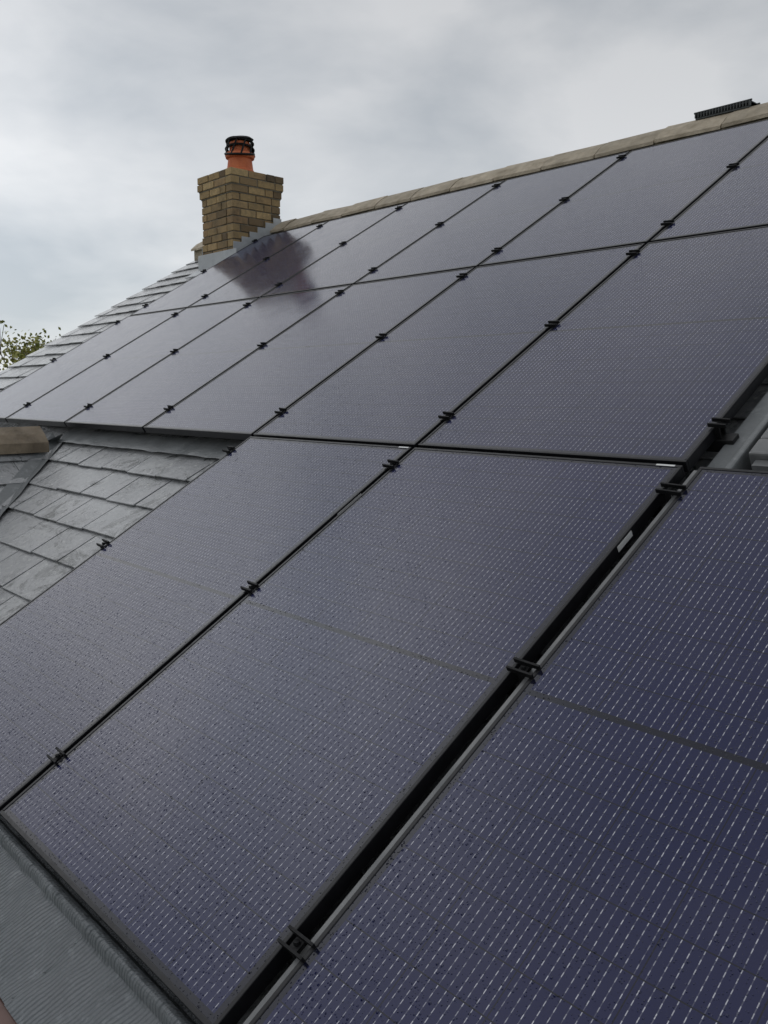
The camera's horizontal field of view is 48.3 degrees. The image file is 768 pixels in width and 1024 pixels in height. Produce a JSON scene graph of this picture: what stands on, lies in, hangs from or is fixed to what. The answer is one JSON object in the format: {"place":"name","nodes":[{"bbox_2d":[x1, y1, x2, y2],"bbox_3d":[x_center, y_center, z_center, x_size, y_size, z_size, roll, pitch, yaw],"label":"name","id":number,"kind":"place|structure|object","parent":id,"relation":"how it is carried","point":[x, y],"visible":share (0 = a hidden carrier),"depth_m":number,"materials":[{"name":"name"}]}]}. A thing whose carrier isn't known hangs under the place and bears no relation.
{"place":"outdoors","nodes":[
{"label":"outdoors","id":0,"kind":"place"},
{"bbox_2d":[0,426,48,454],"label":"cross gable ridge","id":1,"kind":"structure","parent":0,"point":[20,440],"depth_m":5.17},
{"bbox_2d":[0,260,767,1023],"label":"roof slates","id":2,"kind":"object","parent":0,"point":[70,508],"visible":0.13,"depth_m":4.17,"materials":[{"name":"grey stone"}]},
{"bbox_2d":[0,0,767,371],"label":"sky","id":3,"kind":"structure","parent":0,"point":[113,112],"materials":[{"name":"grey"}]},
{"bbox_2d":[749,429,767,466],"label":"roof window","id":4,"kind":"structure","parent":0,"point":[759,450],"depth_m":2.23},
{"bbox_2d":[749,429,767,466],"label":"window frame","id":5,"kind":"structure","parent":4,"relation":"in","point":[759,451],"depth_m":2.23,"materials":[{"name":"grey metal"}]},
{"label":"ground","id":6,"kind":"structure","parent":0,"visible":0},
{"bbox_2d":[0,320,60,369],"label":"deciduous tree","id":7,"kind":"object","parent":6,"relation":"on","point":[21,354],"visible":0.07,"depth_m":20.26,"materials":[{"name":"green plant"}]},
{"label":"walls","id":8,"kind":"object","parent":6,"relation":"on","visible":0},
{"bbox_3d":[2.250,-0.817,5.328,9.718,2.958,12.913,-7,11,-42],"label":"roof","id":9,"kind":"object","parent":8,"relation":"attached to","visible":0},
{"bbox_2d":[0,998,16,1023],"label":"eaves board","id":10,"kind":"object","parent":9,"relation":"attached to","point":[6,1017],"depth_m":1.72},
{"bbox_2d":[0,815,201,1023],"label":"lead apron","id":11,"kind":"object","parent":10,"relation":"on","point":[68,955],"visible":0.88,"depth_m":1.74,"materials":[{"name":"grey metal"}]},
{"bbox_2d":[0,453,48,508],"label":"cross gable slates","id":12,"kind":"object","parent":9,"relation":"on","point":[11,465],"visible":0.22,"depth_m":5.03,"materials":[{"name":"grey stone"}]},
{"bbox_2d":[0,433,62,515],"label":"valley lead","id":13,"kind":"object","parent":9,"relation":"on","point":[31,468],"visible":0.69,"depth_m":5.02,"materials":[{"name":"grey metal"}]},
{"bbox_2d":[57,429,240,458],"bbox_3d":[-1.312,-0.378,4.651,0.122,0.076,2.118,-7,11,-42],"label":"lead strip","id":14,"kind":"object","parent":9,"relation":"on","point":[199,448],"visible":0.88,"depth_m":4.57,"materials":[{"name":"grey metal"}]},
{"bbox_2d":[185,135,283,278],"bbox_3d":[-1.524,-2.925,8.742,0.763,1.732,0.760,-7,11,-42],"label":"brick chimney","id":15,"kind":"object","parent":9,"relation":"on","point":[240,198],"visible":0.56,"depth_m":8.55,"materials":[{"name":"brick"}]},
{"bbox_2d":[194,117,767,260],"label":"ridge bedding","id":16,"kind":"object","parent":9,"relation":"on","point":[197,253],"visible":0.12,"depth_m":6.44,"materials":[{"name":"beige concrete"}]},
{"bbox_2d":[191,102,767,250],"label":"ridge tiles","id":17,"kind":"object","parent":16,"relation":"on","point":[755,112],"visible":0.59,"depth_m":6.18,"materials":[{"name":"ceramic"}]},
{"bbox_2d":[694,98,759,119],"bbox_3d":[2.143,-2.505,5.364,0.130,0.048,0.371,-7,11,-42],"label":"ridge vent","id":18,"kind":"object","parent":17,"relation":"on","point":[725,109],"visible":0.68,"depth_m":5.31,"materials":[{"name":"grey plastic"}]},
{"bbox_2d":[287,433,738,964],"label":"mounting rails","id":19,"kind":"object","parent":9,"relation":"on","point":[716,445],"visible":0.05,"depth_m":2.37,"materials":[{"name":"black metal"}]},
{"bbox_2d":[0,308,185,422],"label":"solar panel","id":20,"kind":"object","parent":19,"relation":"attached to","point":[50,376],"visible":0.81,"depth_m":6.86,"materials":[{"name":"glass"},{"name":"silicon"},{"name":"aluminium"}]},
{"bbox_2d":[6,298,257,426],"bbox_3d":[-1.784,-1.089,6.127,1.481,0.892,1.018,-7,11,-42],"label":"solar panel","id":21,"kind":"object","parent":19,"relation":"attached to","point":[62,404],"visible":0.89,"depth_m":6.05,"materials":[{"name":"glass"},{"name":"silicon"},{"name":"aluminium"}]},
{"bbox_2d":[0,436,411,814],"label":"solar panel","id":22,"kind":"object","parent":19,"relation":"attached to","point":[92,642],"visible":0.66,"depth_m":2.90,"materials":[{"name":"glass"},{"name":"silicon"},{"name":"aluminium"}]},
{"bbox_2d":[65,285,350,432],"bbox_3d":[-1.086,-0.983,5.371,1.481,0.892,1.018,-7,11,-42],"label":"solar panel","id":23,"kind":"object","parent":19,"relation":"attached to","point":[139,402],"visible":0.85,"depth_m":5.28,"materials":[{"name":"glass"},{"name":"silicon"},{"name":"aluminium"}]},
{"bbox_2d":[130,221,327,315],"bbox_3d":[-1.389,-2.193,7.754,1.481,0.892,1.018,-7,11,-42],"label":"solar panel","id":24,"kind":"object","parent":19,"relation":"attached to","point":[190,292],"visible":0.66,"depth_m":7.70,"materials":[{"name":"glass"},{"name":"silicon"},{"name":"aluminium"}]},
{"bbox_2d":[189,203,406,306],"bbox_3d":[-0.690,-2.087,6.998,1.481,0.892,1.018,-7,11,-42],"label":"solar panel","id":25,"kind":"object","parent":19,"relation":"attached to","point":[261,279],"visible":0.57,"depth_m":6.94,"materials":[{"name":"glass"},{"name":"silicon"},{"name":"aluminium"}]},
{"bbox_2d":[143,267,474,439],"bbox_3d":[-0.387,-0.877,4.614,1.481,0.892,1.018,-7,11,-42],"label":"solar panel","id":26,"kind":"object","parent":19,"relation":"attached to","point":[247,397],"visible":0.78,"depth_m":4.51,"materials":[{"name":"glass"},{"name":"silicon"},{"name":"aluminium"}]},
{"bbox_2d":[0,447,684,1023],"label":"solar panel","id":27,"kind":"object","parent":19,"relation":"attached to","point":[208,817],"visible":1,"depth_m":2.04,"materials":[{"name":"glass"},{"name":"silicon"},{"name":"aluminium"}]},
{"bbox_2d":[23,154,738,962],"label":"panel clamps","id":28,"kind":"object","parent":19,"relation":"attached to","point":[301,940],"visible":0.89,"depth_m":2.38,"materials":[{"name":"black metal"}]},
{"bbox_2d":[262,180,504,296],"bbox_3d":[0.009,-1.982,6.242,1.481,0.892,1.018,-7,11,-42],"label":"solar panel","id":29,"kind":"object","parent":19,"relation":"attached to","point":[352,261],"visible":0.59,"depth_m":6.17,"materials":[{"name":"glass"},{"name":"silicon solar cells"},{"name":"aluminium"}]},
{"bbox_2d":[253,243,644,449],"bbox_3d":[0.312,-0.771,3.858,1.481,0.892,1.018,-7,11,-42],"label":"solar panel","id":30,"kind":"object","parent":19,"relation":"attached to","point":[456,346],"visible":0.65,"depth_m":3.75,"materials":[{"name":"glass"},{"name":"silicon solar cells"},{"name":"aluminium"}]},
{"bbox_2d":[355,151,628,283],"bbox_3d":[0.707,-1.876,5.486,1.481,0.892,1.018,-7,11,-42],"label":"solar panel","id":31,"kind":"object","parent":19,"relation":"attached to","point":[502,215],"visible":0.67,"depth_m":5.41,"materials":[{"name":"glass"},{"name":"silicon solar cells"},{"name":"aluminium"}]},
{"bbox_2d":[249,467,767,1023],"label":"solar panel","id":32,"kind":"object","parent":19,"relation":"attached to","point":[583,839],"visible":1,"depth_m":1.47,"materials":[{"name":"glass"},{"name":"silicon solar cells"},{"name":"aluminium"}]},
{"bbox_2d":[243,470,696,1023],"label":"solar panel frame","id":33,"kind":"object","parent":32,"relation":"attached to","point":[379,858],"visible":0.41,"depth_m":1.70,"materials":[{"name":"grey metal"}]},
{"bbox_2d":[418,226,767,471],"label":"solar panel","id":34,"kind":"object","parent":19,"relation":"attached to","point":[656,352],"visible":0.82,"depth_m":2.94,"materials":[{"name":"glass"},{"name":"silicon solar cells"},{"name":"aluminium"}]},
{"bbox_2d":[479,119,767,265],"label":"solar panel","id":35,"kind":"object","parent":19,"relation":"attached to","point":[637,196],"visible":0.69,"depth_m":4.63,"materials":[{"name":"glass"},{"name":"silicon solar cells"},{"name":"aluminium"}]},
{"bbox_2d":[651,138,767,241],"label":"solar panel","id":36,"kind":"object","parent":19,"relation":"attached to","point":[734,198],"visible":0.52,"depth_m":3.94,"materials":[{"name":"glass"},{"name":"silicon solar cells"},{"name":"aluminium"}]},
{"bbox_2d":[707,391,767,469],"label":"window flashing","id":37,"kind":"object","parent":9,"relation":"on","point":[752,428],"depth_m":2.35,"materials":[{"name":"grey metal"}]},
{"bbox_2d":[751,460,767,470],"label":"ribbed sill","id":38,"kind":"structure","parent":37,"relation":"on","point":[760,465],"depth_m":2.21,"materials":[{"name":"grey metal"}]}
]}

